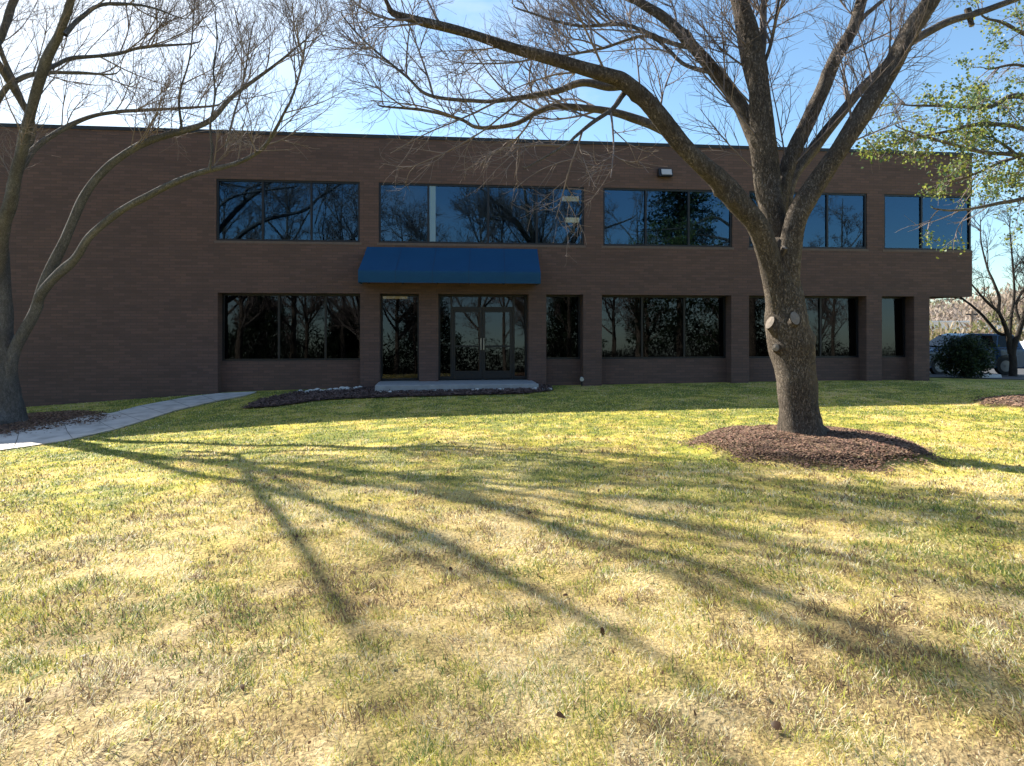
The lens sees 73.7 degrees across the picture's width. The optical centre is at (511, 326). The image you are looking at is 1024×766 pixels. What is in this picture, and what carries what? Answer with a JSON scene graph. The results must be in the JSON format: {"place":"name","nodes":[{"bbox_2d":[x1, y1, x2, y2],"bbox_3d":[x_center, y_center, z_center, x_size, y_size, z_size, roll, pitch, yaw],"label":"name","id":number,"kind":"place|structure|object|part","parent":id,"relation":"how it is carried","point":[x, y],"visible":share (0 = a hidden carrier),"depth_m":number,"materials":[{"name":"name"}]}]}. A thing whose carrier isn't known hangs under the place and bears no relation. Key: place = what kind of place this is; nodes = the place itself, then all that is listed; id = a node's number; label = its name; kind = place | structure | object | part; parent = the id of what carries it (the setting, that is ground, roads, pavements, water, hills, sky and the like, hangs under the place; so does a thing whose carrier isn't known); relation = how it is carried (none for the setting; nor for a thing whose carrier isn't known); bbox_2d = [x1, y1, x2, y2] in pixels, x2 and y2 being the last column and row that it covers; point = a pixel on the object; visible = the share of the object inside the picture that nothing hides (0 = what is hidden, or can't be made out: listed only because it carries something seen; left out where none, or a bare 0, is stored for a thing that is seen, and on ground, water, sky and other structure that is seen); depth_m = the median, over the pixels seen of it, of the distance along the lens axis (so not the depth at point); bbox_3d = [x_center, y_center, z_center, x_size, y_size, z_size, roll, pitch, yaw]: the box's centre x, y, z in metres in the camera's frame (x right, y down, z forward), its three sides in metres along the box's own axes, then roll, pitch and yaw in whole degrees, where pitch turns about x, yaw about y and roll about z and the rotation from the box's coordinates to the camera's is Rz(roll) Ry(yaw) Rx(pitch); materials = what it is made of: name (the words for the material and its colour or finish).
{"place":"outdoors","nodes":[
{"label":"outdoors","id":0,"kind":"place"},
{"bbox_2d":[0,391,256,450],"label":"path","id":1,"kind":"structure","parent":0,"point":[34,437],"depth_m":14.63,"materials":[{"name":"concrete"}]},
{"bbox_2d":[0,378,1023,765],"bbox_3d":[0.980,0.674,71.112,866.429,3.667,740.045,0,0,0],"label":"ground","id":2,"kind":"structure","parent":0,"point":[704,720],"depth_m":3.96,"materials":[{"name":"plant"}]},
{"bbox_2d":[0,409,119,436],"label":"mulch","id":3,"kind":"object","parent":2,"relation":"on","point":[37,419],"visible":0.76,"depth_m":14.79,"materials":[{"name":"wood"}]},
{"bbox_2d":[0,0,382,424],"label":"bare tree","id":4,"kind":"object","parent":2,"relation":"on","point":[12,407],"visible":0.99,"depth_m":13.90,"materials":[{"name":"brown plant"}]},
{"bbox_2d":[240,384,552,408],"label":"mulch","id":5,"kind":"object","parent":2,"relation":"on","point":[293,397],"visible":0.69,"depth_m":18.08,"materials":[{"name":"wood"}]},
{"bbox_2d":[375,380,537,391],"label":"entrance slab","id":6,"kind":"structure","parent":2,"relation":"on","point":[430,385],"depth_m":19.11,"materials":[{"name":"concrete"}]},
{"bbox_2d":[0,123,973,406],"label":"office building","id":7,"kind":"structure","parent":2,"relation":"on","point":[238,277],"depth_m":20.31,"materials":[{"name":"brown brick"}]},
{"bbox_2d":[217,179,359,241],"bbox_3d":[-6.446,-3.350,19.771,4.017,1.760,0.100,0,0,-6],"label":"window","id":8,"kind":"structure","parent":7,"relation":"in","point":[247,210],"depth_m":19.76,"materials":[{"name":"blue glass"}]},
{"bbox_2d":[222,293,359,360],"bbox_3d":[-6.463,0.005,20.156,3.992,1.966,0.100,0,0,-6],"label":"window","id":9,"kind":"structure","parent":7,"relation":"in","point":[255,327],"depth_m":20.15,"materials":[{"name":"black glass"}]},
{"bbox_2d":[381,294,418,379],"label":"window","id":10,"kind":"structure","parent":7,"relation":"in","point":[399,312],"depth_m":20.50,"materials":[{"name":"black glass"}]},
{"bbox_2d":[358,247,540,284],"bbox_3d":[-1.761,-1.789,19.706,5.169,1.098,0.952,0,0,-6],"label":"awning","id":11,"kind":"object","parent":7,"relation":"attached to","point":[402,265],"visible":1,"depth_m":19.50,"materials":[{"name":"blue fabric"}]},
{"bbox_2d":[452,309,481,378],"bbox_3d":[-1.355,0.515,20.718,0.897,2.120,0.050,0,0,-6],"label":"door","id":12,"kind":"structure","parent":7,"relation":"in","point":[466,323],"depth_m":20.71,"materials":[{"name":"black glass"}]},
{"bbox_2d":[379,183,583,244],"bbox_3d":[-0.867,-3.350,20.389,6.119,1.760,0.100,0,0,-6],"label":"window","id":13,"kind":"structure","parent":7,"relation":"in","point":[488,215],"depth_m":20.37,"materials":[{"name":"blue glass"}]},
{"bbox_2d":[482,309,512,378],"bbox_3d":[-0.441,0.515,20.793,0.920,2.120,0.102,0,0,-6],"label":"door","id":14,"kind":"structure","parent":7,"relation":"in","point":[497,324],"depth_m":20.81,"materials":[{"name":"black glass"}]},
{"bbox_2d":[546,295,579,358],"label":"window","id":15,"kind":"structure","parent":7,"relation":"in","point":[562,311],"depth_m":21.04,"materials":[{"name":"black glass"}]},
{"bbox_2d":[602,295,725,358],"bbox_3d":[4.708,0.005,21.395,4.100,1.966,0.100,0,0,-6],"label":"window","id":16,"kind":"structure","parent":7,"relation":"in","point":[633,327],"depth_m":21.40,"materials":[{"name":"black glass"}]},
{"bbox_2d":[658,168,672,176],"bbox_3d":[4.677,-4.708,20.818,0.447,0.258,0.195,0,0,-6],"label":"wall light","id":17,"kind":"object","parent":7,"relation":"attached to","point":[664,172],"visible":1,"depth_m":20.76,"materials":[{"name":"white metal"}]},
{"bbox_2d":[603,188,731,246],"bbox_3d":[4.787,-3.350,21.016,4.087,1.760,0.100,0,0,-6],"label":"window","id":18,"kind":"structure","parent":7,"relation":"in","point":[631,216],"depth_m":21.00,"materials":[{"name":"blue glass"}]},
{"bbox_2d":[749,296,857,357],"bbox_3d":[9.251,0.005,21.898,3.900,1.966,0.100,0,0,-6],"label":"window","id":19,"kind":"structure","parent":7,"relation":"in","point":[833,321],"depth_m":21.99,"materials":[{"name":"black glass"}]},
{"bbox_2d":[749,191,865,248],"bbox_3d":[9.301,-3.350,21.516,3.916,1.760,0.100,0,0,-6],"label":"window","id":20,"kind":"structure","parent":7,"relation":"in","point":[837,220],"depth_m":21.62,"materials":[{"name":"blue glass"}]},
{"bbox_2d":[882,297,904,356],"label":"window","id":21,"kind":"structure","parent":7,"relation":"in","point":[893,308],"depth_m":22.24,"materials":[{"name":"black glass"}]},
{"bbox_2d":[884,194,970,249],"bbox_3d":[13.331,-3.350,21.963,3.029,1.760,0.100,0,0,-6],"label":"window","id":22,"kind":"structure","parent":7,"relation":"in","point":[916,208],"depth_m":21.94,"materials":[{"name":"blue glass"}]},
{"bbox_2d":[1,411,1018,765],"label":"fallen leaves","id":23,"kind":"object","parent":2,"relation":"on","point":[561,715],"visible":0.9,"depth_m":4.14,"materials":[{"name":"brown plant"}]},
{"bbox_2d":[282,0,1020,435],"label":"bare tree","id":24,"kind":"object","parent":2,"relation":"on","point":[774,220],"visible":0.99,"depth_m":9.53,"materials":[{"name":"brown plant"}]},
{"bbox_2d":[677,424,947,473],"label":"mulch","id":25,"kind":"object","parent":2,"relation":"on","point":[848,446],"visible":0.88,"depth_m":8.65,"materials":[{"name":"wood"}]},
{"bbox_2d":[851,0,1023,258],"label":"leafy tree","id":26,"kind":"object","parent":2,"relation":"on","point":[975,100],"visible":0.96,"depth_m":13.26,"materials":[{"name":"green plant"}]},
{"bbox_2d":[930,331,1002,377],"bbox_3d":[16.416,1.041,24.566,2.484,1.792,1.726,0,0,0],"label":"evergreen bush","id":27,"kind":"object","parent":2,"relation":"on","point":[971,357],"visible":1,"depth_m":24.36,"materials":[{"name":"green plant"}]},
{"bbox_2d":[965,311,977,328],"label":"utility pole","id":28,"kind":"object","parent":2,"relation":"on","point":[971,314],"visible":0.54,"depth_m":57.92,"materials":[{"name":"brown wood"}]},
{"bbox_2d":[930,282,1023,320],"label":"woodland","id":29,"kind":"object","parent":2,"relation":"on","point":[952,311],"visible":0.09,"depth_m":130.50,"materials":[{"name":"brown plant"}]},
{"bbox_2d":[930,306,1023,340],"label":"roadside brush","id":30,"kind":"object","parent":2,"relation":"on","point":[982,327],"visible":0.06,"depth_m":44.48,"materials":[{"name":"brown plant"}]},
{"bbox_2d":[930,321,1023,334],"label":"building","id":31,"kind":"structure","parent":2,"relation":"on","point":[950,323],"depth_m":105.00,"materials":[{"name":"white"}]},
{"bbox_2d":[930,369,1023,379],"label":"car park","id":32,"kind":"structure","parent":2,"relation":"on","point":[1020,376],"depth_m":26.00,"materials":[{"name":"grey asphalt"}]},
{"bbox_2d":[930,333,1023,374],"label":"parked car","id":33,"kind":"object","parent":32,"relation":"on","point":[1002,366],"visible":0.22,"depth_m":27.91,"materials":[{"name":"blue paint"}]},
{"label":"side window","id":34,"kind":"part","parent":33,"relation":"part of","materials":[{"name":"black glass"}]},
{"bbox_2d":[982,374,1001,377],"bbox_3d":[17.666,1.806,25.200,0.757,0.128,0.155,0,0,-2],"label":"wheel stop","id":35,"kind":"object","parent":32,"relation":"on","point":[995,376],"visible":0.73,"depth_m":25.14,"materials":[{"name":"grey concrete"}]},
{"bbox_2d":[935,190,1023,375],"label":"bare tree","id":36,"kind":"object","parent":2,"relation":"on","point":[1011,344],"visible":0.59,"depth_m":27.44,"materials":[{"name":"brown plant"}]},
{"bbox_2d":[970,394,1023,410],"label":"mulch","id":37,"kind":"object","parent":2,"relation":"on","point":[1015,399],"visible":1,"depth_m":14.89,"materials":[{"name":"wood"}]},
{"bbox_2d":[0,0,1023,304],"label":"sky","id":38,"kind":"structure","parent":0,"point":[963,39],"materials":[{"name":"blue"}]}
]}

